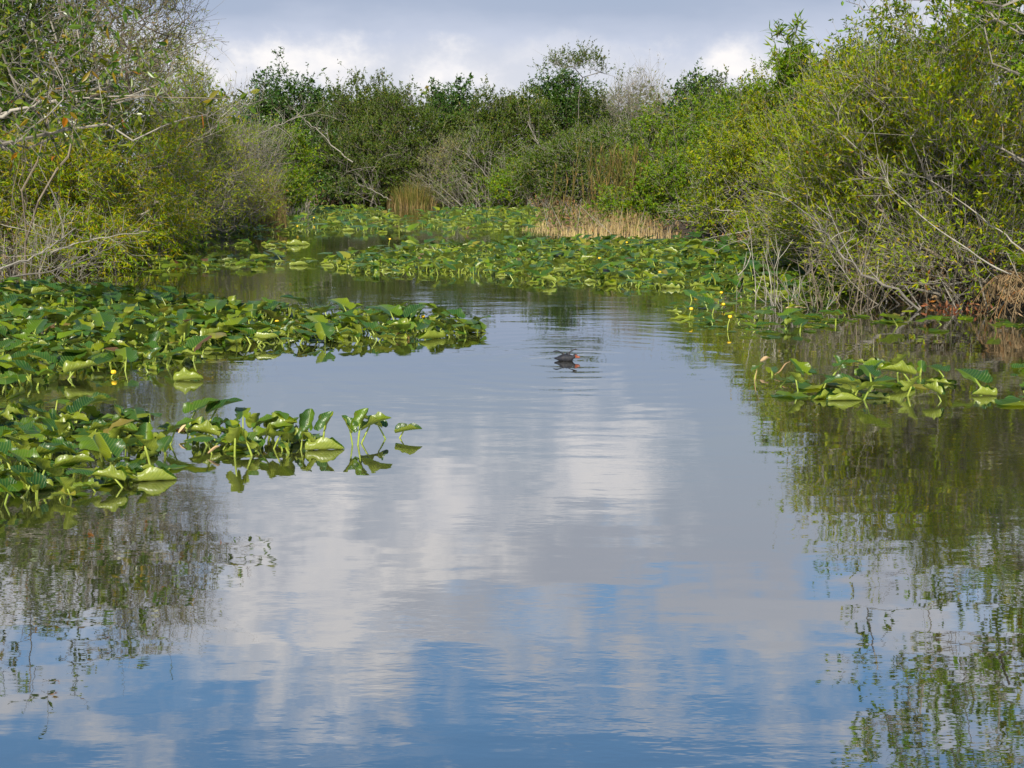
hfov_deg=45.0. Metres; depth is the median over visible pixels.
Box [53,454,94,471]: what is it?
lily pad
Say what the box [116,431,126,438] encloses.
lily pad
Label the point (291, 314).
lily pad
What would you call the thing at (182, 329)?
lily pad
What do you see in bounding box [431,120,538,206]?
leafy bush
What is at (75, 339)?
lily pad
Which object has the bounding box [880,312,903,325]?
lily pad
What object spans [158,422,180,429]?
lily pad
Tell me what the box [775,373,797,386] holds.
lily pad
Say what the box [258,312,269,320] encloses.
lily pad
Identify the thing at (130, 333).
lily pad
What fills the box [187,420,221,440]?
lily pad
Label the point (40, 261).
bare shrub
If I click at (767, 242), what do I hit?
dead fern
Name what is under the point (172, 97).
bare bough
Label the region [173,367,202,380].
lily pad
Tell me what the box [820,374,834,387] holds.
lily pad
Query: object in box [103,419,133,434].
lily pad
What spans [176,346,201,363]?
lily pad
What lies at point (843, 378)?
lily pad
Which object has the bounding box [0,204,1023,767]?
water
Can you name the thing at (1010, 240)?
leaning branch
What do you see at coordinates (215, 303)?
lily pad
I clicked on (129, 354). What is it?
lily pad
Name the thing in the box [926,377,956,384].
lily pad
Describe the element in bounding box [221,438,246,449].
lily pad
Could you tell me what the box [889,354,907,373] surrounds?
lily pad
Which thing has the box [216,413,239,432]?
lily pad
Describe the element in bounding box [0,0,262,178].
pond apple tree
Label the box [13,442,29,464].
lily pad
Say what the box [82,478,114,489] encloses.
lily pad
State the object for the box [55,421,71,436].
lily pad
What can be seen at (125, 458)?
lily pad
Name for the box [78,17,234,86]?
bare bough
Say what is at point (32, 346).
lily pad
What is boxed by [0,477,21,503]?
lily pad
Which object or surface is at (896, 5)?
leafy tree
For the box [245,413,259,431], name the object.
lily pad
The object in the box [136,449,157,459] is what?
lily pad
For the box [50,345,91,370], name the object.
lily pad
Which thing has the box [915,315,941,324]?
lily pad
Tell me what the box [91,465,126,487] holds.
lily pad
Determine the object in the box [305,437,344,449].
lily pad
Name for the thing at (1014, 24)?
leaning branch
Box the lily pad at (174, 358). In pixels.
[156,351,184,365]
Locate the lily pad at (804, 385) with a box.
[798,382,824,388]
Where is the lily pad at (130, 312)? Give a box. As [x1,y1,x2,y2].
[119,310,134,317]
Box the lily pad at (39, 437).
[16,430,46,448]
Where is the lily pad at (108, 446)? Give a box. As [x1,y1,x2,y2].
[95,433,125,464]
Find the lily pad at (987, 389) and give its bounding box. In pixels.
[972,384,996,395]
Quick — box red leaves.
[920,298,992,313]
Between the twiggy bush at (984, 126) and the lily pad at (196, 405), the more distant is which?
the twiggy bush at (984, 126)
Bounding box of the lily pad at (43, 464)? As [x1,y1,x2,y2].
[25,456,63,476]
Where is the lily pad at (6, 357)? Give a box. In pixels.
[0,354,11,373]
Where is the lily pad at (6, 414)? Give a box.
[0,409,16,419]
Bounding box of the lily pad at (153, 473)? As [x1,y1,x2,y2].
[132,467,176,481]
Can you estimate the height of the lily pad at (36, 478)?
0.322 m
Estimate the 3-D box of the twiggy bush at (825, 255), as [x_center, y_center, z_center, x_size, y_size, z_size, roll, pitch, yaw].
[5.777,-2.281,19.202,2.928,2.546,2.926,8,13,38]
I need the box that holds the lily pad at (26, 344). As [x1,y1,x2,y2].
[20,338,36,346]
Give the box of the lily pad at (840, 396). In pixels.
[826,392,861,400]
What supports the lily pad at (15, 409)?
on the water
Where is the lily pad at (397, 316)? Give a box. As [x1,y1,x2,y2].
[388,314,410,318]
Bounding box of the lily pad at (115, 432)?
[109,425,124,438]
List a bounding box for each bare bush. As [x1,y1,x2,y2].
[208,67,302,193]
[380,120,489,205]
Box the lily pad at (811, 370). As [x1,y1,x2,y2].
[795,367,816,372]
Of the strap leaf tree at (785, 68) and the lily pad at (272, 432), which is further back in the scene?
the strap leaf tree at (785, 68)
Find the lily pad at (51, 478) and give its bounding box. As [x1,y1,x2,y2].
[46,475,67,481]
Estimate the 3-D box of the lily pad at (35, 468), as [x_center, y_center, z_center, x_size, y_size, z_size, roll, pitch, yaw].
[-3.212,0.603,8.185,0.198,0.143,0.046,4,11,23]
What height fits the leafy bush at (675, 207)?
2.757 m
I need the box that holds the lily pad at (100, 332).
[81,329,108,335]
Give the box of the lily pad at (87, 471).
[65,467,94,479]
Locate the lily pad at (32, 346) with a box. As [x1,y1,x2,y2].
[21,344,40,357]
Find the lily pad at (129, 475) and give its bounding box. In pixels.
[104,466,136,482]
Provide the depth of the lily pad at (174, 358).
12.61 m
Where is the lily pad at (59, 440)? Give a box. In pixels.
[43,437,75,454]
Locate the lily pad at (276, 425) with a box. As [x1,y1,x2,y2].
[255,419,292,449]
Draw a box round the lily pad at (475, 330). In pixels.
[456,323,485,331]
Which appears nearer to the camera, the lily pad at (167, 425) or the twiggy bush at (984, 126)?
the lily pad at (167, 425)
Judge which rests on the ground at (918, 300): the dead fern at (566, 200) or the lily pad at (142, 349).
the dead fern at (566, 200)
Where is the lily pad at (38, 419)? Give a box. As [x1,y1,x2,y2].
[20,416,45,424]
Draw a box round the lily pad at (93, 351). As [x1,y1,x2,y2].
[91,349,101,354]
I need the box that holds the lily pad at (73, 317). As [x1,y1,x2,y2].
[66,310,94,322]
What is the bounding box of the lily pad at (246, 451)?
[226,448,256,454]
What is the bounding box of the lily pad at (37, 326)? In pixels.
[22,319,47,333]
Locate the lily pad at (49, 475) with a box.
[39,471,61,479]
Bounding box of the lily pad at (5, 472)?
[0,469,11,494]
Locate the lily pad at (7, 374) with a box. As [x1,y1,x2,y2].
[0,370,15,386]
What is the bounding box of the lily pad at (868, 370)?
[858,364,881,385]
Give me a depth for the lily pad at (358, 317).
14.93 m
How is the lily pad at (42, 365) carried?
on the water
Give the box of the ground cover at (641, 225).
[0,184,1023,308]
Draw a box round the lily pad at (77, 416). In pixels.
[61,412,88,420]
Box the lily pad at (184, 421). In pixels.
[165,417,195,444]
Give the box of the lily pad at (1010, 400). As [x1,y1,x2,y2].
[995,395,1023,405]
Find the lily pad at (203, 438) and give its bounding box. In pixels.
[184,435,214,453]
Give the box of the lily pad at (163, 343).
[158,342,181,351]
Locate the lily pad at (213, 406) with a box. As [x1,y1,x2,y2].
[205,398,242,420]
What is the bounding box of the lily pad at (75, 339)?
[66,335,91,342]
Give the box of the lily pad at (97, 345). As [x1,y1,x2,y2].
[86,340,111,350]
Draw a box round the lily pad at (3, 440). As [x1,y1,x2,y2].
[0,439,13,459]
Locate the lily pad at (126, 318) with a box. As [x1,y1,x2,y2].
[117,315,140,325]
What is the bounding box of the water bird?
[553,349,579,360]
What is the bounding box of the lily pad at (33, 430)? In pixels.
[24,426,64,453]
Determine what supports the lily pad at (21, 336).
on the water
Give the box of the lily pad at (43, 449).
[36,442,68,457]
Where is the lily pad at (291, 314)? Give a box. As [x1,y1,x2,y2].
[288,308,294,318]
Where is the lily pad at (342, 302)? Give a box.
[328,298,354,311]
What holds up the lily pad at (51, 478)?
on the water
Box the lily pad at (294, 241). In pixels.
[287,239,304,244]
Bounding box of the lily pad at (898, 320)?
[880,318,902,321]
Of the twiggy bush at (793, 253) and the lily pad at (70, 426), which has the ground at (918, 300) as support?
the twiggy bush at (793, 253)
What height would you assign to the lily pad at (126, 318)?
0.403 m
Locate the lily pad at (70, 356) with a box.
[57,351,86,375]
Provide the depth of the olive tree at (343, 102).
65.03 m
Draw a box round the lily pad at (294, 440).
[286,428,309,443]
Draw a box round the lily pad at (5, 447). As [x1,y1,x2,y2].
[0,441,18,471]
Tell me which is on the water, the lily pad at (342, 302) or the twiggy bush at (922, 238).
the lily pad at (342, 302)
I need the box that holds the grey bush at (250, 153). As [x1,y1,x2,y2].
[112,121,270,232]
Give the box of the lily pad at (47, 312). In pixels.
[32,309,63,318]
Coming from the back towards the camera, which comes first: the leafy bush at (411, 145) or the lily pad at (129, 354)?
the leafy bush at (411, 145)
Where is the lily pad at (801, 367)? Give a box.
[790,359,811,375]
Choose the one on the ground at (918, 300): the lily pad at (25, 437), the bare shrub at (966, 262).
the bare shrub at (966, 262)
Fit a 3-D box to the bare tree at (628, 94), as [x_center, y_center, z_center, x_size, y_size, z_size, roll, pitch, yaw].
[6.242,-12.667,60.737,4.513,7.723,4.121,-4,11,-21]
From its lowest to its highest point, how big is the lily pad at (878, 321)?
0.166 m
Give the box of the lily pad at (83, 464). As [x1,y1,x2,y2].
[60,462,86,468]
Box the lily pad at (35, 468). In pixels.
[24,465,39,472]
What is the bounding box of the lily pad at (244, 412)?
[235,407,250,427]
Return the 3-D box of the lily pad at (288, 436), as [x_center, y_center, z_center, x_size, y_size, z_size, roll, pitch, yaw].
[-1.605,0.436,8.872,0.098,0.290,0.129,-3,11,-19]
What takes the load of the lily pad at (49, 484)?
on the water
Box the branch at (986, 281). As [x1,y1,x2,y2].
[837,146,1014,296]
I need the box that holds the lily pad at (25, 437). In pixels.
[11,435,37,443]
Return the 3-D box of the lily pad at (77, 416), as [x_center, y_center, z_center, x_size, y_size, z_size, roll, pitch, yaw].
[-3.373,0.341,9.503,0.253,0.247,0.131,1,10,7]
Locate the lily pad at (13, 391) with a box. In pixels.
[6,386,24,398]
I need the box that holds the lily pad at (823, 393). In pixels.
[811,388,840,399]
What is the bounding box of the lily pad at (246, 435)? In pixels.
[236,426,257,455]
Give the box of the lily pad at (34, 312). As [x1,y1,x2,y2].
[23,307,47,317]
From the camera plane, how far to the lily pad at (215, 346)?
13.78 m
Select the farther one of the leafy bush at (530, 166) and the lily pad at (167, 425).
the leafy bush at (530, 166)
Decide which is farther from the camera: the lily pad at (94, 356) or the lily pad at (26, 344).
the lily pad at (26, 344)
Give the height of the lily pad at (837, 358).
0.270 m
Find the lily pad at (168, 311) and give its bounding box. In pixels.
[159,304,171,314]
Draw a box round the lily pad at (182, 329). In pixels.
[176,323,189,344]
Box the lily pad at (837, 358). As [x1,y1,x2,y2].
[833,355,846,372]
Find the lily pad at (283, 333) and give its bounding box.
[260,329,292,336]
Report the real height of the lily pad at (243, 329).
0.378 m
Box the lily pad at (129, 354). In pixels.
[115,347,137,370]
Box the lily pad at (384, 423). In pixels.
[364,415,387,438]
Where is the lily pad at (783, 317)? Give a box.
[778,315,799,325]
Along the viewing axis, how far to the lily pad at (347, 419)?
8.99 m
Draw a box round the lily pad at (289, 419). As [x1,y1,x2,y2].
[263,412,296,427]
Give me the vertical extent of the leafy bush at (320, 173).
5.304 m
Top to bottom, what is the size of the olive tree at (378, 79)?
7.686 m
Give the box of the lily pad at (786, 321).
[780,316,796,328]
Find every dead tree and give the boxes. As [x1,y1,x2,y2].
[286,97,352,162]
[356,169,388,199]
[453,132,490,180]
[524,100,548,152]
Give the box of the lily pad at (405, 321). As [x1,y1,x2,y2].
[389,318,416,335]
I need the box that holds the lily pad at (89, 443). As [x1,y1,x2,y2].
[75,434,98,456]
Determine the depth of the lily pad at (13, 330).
14.40 m
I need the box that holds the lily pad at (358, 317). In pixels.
[338,311,368,332]
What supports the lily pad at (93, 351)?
on the water
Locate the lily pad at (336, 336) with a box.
[326,332,343,341]
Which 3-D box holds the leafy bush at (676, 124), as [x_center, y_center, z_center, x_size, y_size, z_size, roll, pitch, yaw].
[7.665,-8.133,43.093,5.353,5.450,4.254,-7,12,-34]
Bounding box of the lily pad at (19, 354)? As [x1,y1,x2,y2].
[11,351,30,367]
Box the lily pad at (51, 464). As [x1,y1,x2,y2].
[37,460,54,470]
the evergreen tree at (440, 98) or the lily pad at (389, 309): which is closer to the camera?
the lily pad at (389, 309)
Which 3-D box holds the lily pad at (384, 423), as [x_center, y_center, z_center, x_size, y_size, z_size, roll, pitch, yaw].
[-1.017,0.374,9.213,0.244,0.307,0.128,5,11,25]
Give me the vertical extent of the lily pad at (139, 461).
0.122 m
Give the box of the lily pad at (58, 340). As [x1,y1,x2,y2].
[42,335,61,342]
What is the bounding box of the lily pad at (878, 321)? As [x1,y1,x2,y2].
[870,319,896,322]
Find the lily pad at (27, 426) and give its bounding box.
[12,420,40,432]
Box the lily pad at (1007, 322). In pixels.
[996,320,1023,324]
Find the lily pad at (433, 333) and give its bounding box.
[418,327,444,338]
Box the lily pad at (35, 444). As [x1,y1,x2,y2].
[29,441,45,457]
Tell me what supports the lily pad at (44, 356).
on the water
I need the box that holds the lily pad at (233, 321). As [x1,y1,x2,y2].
[224,317,247,334]
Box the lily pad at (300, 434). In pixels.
[294,425,310,449]
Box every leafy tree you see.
[0,0,130,229]
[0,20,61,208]
[432,74,528,200]
[477,80,567,174]
[571,70,654,186]
[767,14,897,144]
[832,0,993,97]
[890,0,1023,223]
[919,0,1023,84]
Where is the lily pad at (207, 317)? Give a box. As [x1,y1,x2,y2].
[192,314,211,319]
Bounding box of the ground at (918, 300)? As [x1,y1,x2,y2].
[0,166,1023,311]
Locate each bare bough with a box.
[0,74,184,128]
[0,172,98,281]
[11,220,145,283]
[51,228,147,252]
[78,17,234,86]
[106,77,232,102]
[155,99,263,175]
[261,93,346,148]
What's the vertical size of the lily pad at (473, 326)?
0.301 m
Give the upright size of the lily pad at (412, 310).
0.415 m
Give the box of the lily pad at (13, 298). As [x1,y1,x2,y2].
[0,294,26,311]
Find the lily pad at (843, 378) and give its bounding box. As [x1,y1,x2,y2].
[824,373,860,390]
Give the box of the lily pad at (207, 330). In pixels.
[197,325,223,344]
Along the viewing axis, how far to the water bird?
12.85 m
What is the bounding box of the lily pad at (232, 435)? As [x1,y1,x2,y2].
[224,427,241,456]
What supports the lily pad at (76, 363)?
on the water
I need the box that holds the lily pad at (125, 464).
[114,462,141,470]
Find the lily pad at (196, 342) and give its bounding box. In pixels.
[182,335,211,360]
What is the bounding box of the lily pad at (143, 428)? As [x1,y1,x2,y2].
[137,423,152,450]
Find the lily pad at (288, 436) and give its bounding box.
[280,427,293,443]
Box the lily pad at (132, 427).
[120,423,146,432]
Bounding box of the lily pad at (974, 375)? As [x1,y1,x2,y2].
[955,368,992,386]
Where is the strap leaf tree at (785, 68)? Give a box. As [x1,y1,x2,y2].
[751,10,819,116]
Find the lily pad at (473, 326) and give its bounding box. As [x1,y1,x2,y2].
[456,323,480,330]
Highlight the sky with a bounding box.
[16,0,1023,165]
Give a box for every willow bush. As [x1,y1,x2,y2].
[0,94,165,261]
[0,188,86,274]
[6,116,226,259]
[7,183,177,273]
[100,176,228,255]
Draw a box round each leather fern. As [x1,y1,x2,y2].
[724,215,788,248]
[970,245,1023,271]
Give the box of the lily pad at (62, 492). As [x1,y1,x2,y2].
[51,488,75,499]
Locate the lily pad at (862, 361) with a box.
[856,357,883,368]
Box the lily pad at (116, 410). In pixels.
[114,401,137,416]
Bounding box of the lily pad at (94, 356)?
[85,352,113,367]
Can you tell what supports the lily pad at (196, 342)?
on the water
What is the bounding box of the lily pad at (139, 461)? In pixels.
[125,459,145,464]
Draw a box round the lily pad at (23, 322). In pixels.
[12,316,40,328]
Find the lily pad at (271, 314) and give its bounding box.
[261,309,283,322]
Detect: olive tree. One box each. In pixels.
[301,59,398,203]
[347,66,414,184]
[352,74,454,200]
[685,58,769,122]
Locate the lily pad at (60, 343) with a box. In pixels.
[57,342,72,351]
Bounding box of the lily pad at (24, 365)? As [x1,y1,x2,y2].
[0,360,35,385]
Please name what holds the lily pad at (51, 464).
on the water
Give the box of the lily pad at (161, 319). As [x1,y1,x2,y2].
[153,314,179,330]
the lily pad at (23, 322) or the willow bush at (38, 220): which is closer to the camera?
the lily pad at (23, 322)
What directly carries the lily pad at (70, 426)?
on the water
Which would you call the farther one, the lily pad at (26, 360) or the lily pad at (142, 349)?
the lily pad at (142, 349)
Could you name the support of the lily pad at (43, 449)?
on the water
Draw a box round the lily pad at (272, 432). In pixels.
[267,425,293,448]
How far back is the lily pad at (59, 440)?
8.56 m
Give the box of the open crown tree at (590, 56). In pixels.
[527,36,638,130]
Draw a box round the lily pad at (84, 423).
[73,420,90,425]
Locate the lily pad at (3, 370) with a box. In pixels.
[0,366,8,372]
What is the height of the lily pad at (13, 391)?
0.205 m
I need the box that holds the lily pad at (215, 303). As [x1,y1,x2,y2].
[203,299,226,313]
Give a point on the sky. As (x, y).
(442, 40)
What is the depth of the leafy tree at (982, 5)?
15.28 m
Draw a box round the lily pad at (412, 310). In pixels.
[400,304,425,320]
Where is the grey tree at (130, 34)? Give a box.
[12,0,219,274]
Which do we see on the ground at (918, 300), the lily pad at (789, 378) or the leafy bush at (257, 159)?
the leafy bush at (257, 159)
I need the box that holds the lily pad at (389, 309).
[375,304,402,319]
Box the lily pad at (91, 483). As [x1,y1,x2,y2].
[72,478,101,491]
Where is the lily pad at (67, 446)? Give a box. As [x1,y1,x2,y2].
[46,442,81,454]
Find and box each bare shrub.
[0,218,71,276]
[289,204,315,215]
[397,143,526,206]
[735,216,810,305]
[758,222,927,314]
[775,260,846,310]
[822,192,1015,313]
[884,199,1001,288]
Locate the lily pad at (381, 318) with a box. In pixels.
[369,314,389,323]
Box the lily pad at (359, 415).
[349,408,368,444]
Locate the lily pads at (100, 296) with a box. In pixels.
[0,200,1023,498]
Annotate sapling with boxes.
[917,174,958,295]
[920,155,977,277]
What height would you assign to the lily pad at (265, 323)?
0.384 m
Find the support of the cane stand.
on the water
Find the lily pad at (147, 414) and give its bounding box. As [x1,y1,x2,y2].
[137,413,161,422]
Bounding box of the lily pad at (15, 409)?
[5,403,23,414]
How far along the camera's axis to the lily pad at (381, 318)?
15.01 m
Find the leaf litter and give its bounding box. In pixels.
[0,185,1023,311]
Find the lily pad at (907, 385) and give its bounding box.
[900,376,919,395]
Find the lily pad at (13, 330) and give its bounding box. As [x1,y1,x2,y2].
[6,328,23,340]
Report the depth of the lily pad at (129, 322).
14.89 m
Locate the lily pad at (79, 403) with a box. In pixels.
[66,397,96,423]
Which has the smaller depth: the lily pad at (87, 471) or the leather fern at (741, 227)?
the lily pad at (87, 471)
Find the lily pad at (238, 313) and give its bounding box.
[227,308,257,317]
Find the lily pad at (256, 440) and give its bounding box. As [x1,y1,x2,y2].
[232,436,265,452]
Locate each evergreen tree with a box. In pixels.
[231,47,347,188]
[411,72,484,194]
[519,65,610,188]
[656,60,730,149]
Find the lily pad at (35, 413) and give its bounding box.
[28,403,42,423]
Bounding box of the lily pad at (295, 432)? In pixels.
[292,427,305,445]
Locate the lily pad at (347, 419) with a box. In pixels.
[342,415,357,444]
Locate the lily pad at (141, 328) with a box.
[132,324,153,341]
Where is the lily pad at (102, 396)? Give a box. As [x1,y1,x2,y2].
[83,392,116,405]
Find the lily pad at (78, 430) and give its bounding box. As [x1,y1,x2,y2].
[73,428,94,432]
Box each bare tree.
[597,49,668,139]
[622,69,698,186]
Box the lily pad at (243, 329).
[227,323,255,343]
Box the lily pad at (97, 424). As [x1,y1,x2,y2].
[87,419,111,431]
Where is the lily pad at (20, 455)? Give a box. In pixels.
[8,447,39,469]
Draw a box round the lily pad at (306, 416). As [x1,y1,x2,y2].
[299,408,314,430]
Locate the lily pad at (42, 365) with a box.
[36,358,56,376]
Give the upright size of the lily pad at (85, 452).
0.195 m
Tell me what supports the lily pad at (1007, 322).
on the water
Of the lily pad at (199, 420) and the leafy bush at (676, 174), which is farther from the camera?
the leafy bush at (676, 174)
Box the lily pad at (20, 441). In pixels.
[5,434,32,449]
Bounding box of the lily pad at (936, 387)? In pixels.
[924,381,945,400]
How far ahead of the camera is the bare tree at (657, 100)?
58.29 m
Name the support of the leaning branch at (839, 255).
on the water
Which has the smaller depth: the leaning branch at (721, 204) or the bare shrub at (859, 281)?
the bare shrub at (859, 281)
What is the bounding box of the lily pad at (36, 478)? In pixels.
[10,465,46,497]
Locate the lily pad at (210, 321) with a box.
[196,318,218,332]
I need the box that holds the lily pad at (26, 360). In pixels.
[11,356,37,376]
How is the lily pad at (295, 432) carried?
on the water
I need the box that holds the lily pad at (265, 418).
[251,414,277,429]
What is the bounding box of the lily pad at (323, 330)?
[315,322,334,343]
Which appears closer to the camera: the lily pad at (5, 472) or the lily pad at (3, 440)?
the lily pad at (5, 472)
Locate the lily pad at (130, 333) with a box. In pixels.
[115,329,138,339]
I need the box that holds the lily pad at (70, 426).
[54,417,73,436]
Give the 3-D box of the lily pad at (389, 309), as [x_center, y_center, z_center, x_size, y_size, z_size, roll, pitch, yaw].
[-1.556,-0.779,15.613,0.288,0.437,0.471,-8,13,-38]
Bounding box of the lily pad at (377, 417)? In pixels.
[360,412,390,443]
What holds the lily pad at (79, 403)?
on the water
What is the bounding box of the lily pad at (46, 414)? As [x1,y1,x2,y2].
[27,405,55,419]
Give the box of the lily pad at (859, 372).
[854,360,882,381]
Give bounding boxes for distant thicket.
[0,56,1022,231]
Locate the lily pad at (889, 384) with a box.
[877,380,903,386]
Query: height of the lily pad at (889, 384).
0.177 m
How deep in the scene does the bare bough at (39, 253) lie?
21.32 m
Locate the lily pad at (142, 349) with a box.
[123,347,145,354]
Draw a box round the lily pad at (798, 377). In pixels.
[788,371,804,390]
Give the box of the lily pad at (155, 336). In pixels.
[148,331,160,342]
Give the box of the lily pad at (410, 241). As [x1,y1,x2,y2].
[401,240,415,243]
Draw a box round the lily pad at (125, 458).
[107,457,130,461]
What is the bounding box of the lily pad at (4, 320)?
[0,317,13,322]
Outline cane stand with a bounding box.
[548,133,672,220]
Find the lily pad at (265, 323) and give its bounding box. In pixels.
[252,320,280,339]
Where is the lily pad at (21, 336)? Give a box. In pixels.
[6,332,37,342]
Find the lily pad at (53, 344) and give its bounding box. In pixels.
[37,340,56,352]
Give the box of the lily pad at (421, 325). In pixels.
[416,321,436,331]
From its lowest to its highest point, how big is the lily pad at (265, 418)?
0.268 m
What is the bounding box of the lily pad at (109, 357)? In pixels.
[94,352,125,369]
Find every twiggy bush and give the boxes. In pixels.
[712,55,871,255]
[722,133,870,277]
[727,18,1020,282]
[773,0,1023,280]
[775,171,972,298]
[827,147,979,269]
[829,159,1023,315]
[861,150,1023,277]
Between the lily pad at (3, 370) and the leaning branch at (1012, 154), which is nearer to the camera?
the lily pad at (3, 370)
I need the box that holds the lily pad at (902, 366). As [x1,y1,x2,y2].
[880,360,916,380]
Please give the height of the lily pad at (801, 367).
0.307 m
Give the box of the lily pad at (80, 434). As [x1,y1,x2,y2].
[52,430,88,437]
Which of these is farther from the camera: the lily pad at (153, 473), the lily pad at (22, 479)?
the lily pad at (153, 473)
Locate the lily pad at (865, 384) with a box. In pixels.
[858,375,895,399]
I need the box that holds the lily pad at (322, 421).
[313,411,332,437]
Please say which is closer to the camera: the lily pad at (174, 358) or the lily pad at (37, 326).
the lily pad at (174, 358)
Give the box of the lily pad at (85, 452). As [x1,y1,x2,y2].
[67,449,88,455]
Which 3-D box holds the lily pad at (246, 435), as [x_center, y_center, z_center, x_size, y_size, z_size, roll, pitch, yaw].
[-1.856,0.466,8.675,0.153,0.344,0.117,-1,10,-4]
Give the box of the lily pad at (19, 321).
[13,319,26,326]
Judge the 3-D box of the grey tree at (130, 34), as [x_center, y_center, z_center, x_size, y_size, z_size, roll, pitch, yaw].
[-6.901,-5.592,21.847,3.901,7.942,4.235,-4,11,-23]
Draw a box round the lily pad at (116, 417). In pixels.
[112,414,121,422]
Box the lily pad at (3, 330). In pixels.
[0,326,8,337]
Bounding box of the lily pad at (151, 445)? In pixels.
[132,432,158,464]
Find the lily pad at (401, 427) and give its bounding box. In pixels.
[394,423,421,437]
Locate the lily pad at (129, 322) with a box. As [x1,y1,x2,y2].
[122,315,137,328]
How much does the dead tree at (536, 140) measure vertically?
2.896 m
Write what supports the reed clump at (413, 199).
on the water
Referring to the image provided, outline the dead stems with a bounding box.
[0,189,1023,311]
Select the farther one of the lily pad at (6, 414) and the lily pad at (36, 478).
the lily pad at (6, 414)
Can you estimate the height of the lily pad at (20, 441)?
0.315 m
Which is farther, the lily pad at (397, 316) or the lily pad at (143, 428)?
the lily pad at (397, 316)
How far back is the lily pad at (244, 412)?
9.61 m
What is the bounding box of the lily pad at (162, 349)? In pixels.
[159,340,168,351]
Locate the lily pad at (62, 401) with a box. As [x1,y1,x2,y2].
[44,399,70,410]
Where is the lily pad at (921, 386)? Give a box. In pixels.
[898,383,926,388]
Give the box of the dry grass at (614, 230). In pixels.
[220,195,680,237]
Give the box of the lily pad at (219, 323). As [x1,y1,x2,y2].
[210,318,223,327]
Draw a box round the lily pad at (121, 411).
[114,404,132,419]
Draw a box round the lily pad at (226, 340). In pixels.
[222,334,253,344]
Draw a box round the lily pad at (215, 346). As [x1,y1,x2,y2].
[199,343,222,348]
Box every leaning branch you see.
[684,185,759,225]
[700,235,755,274]
[702,225,755,239]
[759,189,919,309]
[802,199,878,304]
[837,0,1023,77]
[839,106,1023,282]
[860,70,1023,161]
[885,149,1023,251]
[944,0,1023,50]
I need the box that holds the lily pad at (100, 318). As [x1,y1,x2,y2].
[91,312,115,325]
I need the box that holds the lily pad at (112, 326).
[103,321,120,331]
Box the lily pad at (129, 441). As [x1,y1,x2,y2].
[121,437,137,456]
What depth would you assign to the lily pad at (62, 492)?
7.48 m
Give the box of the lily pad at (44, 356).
[28,351,58,374]
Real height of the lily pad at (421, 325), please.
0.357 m
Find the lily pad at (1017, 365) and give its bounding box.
[1011,363,1023,370]
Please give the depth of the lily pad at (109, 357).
12.20 m
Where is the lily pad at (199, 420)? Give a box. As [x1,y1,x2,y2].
[190,416,203,433]
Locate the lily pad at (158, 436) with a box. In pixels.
[153,432,169,439]
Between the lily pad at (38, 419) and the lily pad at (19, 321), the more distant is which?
the lily pad at (19, 321)
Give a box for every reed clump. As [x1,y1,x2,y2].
[213,162,291,227]
[385,178,438,207]
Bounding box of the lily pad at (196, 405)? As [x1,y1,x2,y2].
[183,398,218,428]
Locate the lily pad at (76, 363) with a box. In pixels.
[62,357,96,379]
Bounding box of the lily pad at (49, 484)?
[16,479,52,491]
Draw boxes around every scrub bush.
[53,5,270,245]
[124,32,300,237]
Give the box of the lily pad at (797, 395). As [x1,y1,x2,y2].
[771,390,807,398]
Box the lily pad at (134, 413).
[123,407,145,422]
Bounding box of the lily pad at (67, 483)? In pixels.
[60,477,78,499]
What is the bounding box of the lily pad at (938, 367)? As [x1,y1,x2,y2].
[927,364,950,376]
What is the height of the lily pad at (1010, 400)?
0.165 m
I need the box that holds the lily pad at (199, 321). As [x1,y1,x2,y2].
[183,319,206,335]
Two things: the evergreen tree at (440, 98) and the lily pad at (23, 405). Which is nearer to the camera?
the lily pad at (23, 405)
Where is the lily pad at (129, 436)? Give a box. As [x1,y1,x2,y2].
[122,432,143,447]
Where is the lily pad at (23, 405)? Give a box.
[18,399,43,410]
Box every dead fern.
[551,196,572,204]
[756,228,786,250]
[810,214,875,269]
[971,270,1023,318]
[998,288,1023,319]
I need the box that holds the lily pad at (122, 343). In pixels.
[103,339,128,351]
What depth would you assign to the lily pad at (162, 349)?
13.56 m
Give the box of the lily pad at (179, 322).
[173,320,191,338]
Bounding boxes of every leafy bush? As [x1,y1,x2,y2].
[223,119,280,193]
[233,112,332,203]
[244,158,323,214]
[275,118,365,204]
[306,106,416,205]
[359,119,449,203]
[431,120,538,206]
[473,154,561,207]
[499,120,598,206]
[532,115,615,205]
[549,99,668,207]
[582,162,692,221]
[593,91,707,209]
[618,136,719,221]
[642,71,752,213]
[654,165,762,233]
[675,108,797,239]
[677,56,792,222]
[711,38,837,227]
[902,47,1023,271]
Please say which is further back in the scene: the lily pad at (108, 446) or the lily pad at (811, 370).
the lily pad at (811, 370)
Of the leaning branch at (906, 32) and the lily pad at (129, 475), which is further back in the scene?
the leaning branch at (906, 32)
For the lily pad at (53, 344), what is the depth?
12.88 m
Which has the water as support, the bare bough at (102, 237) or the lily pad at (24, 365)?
the lily pad at (24, 365)
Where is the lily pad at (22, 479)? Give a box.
[20,472,34,494]
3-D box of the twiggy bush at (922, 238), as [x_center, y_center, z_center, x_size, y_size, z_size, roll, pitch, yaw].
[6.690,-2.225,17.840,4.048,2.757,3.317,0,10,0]

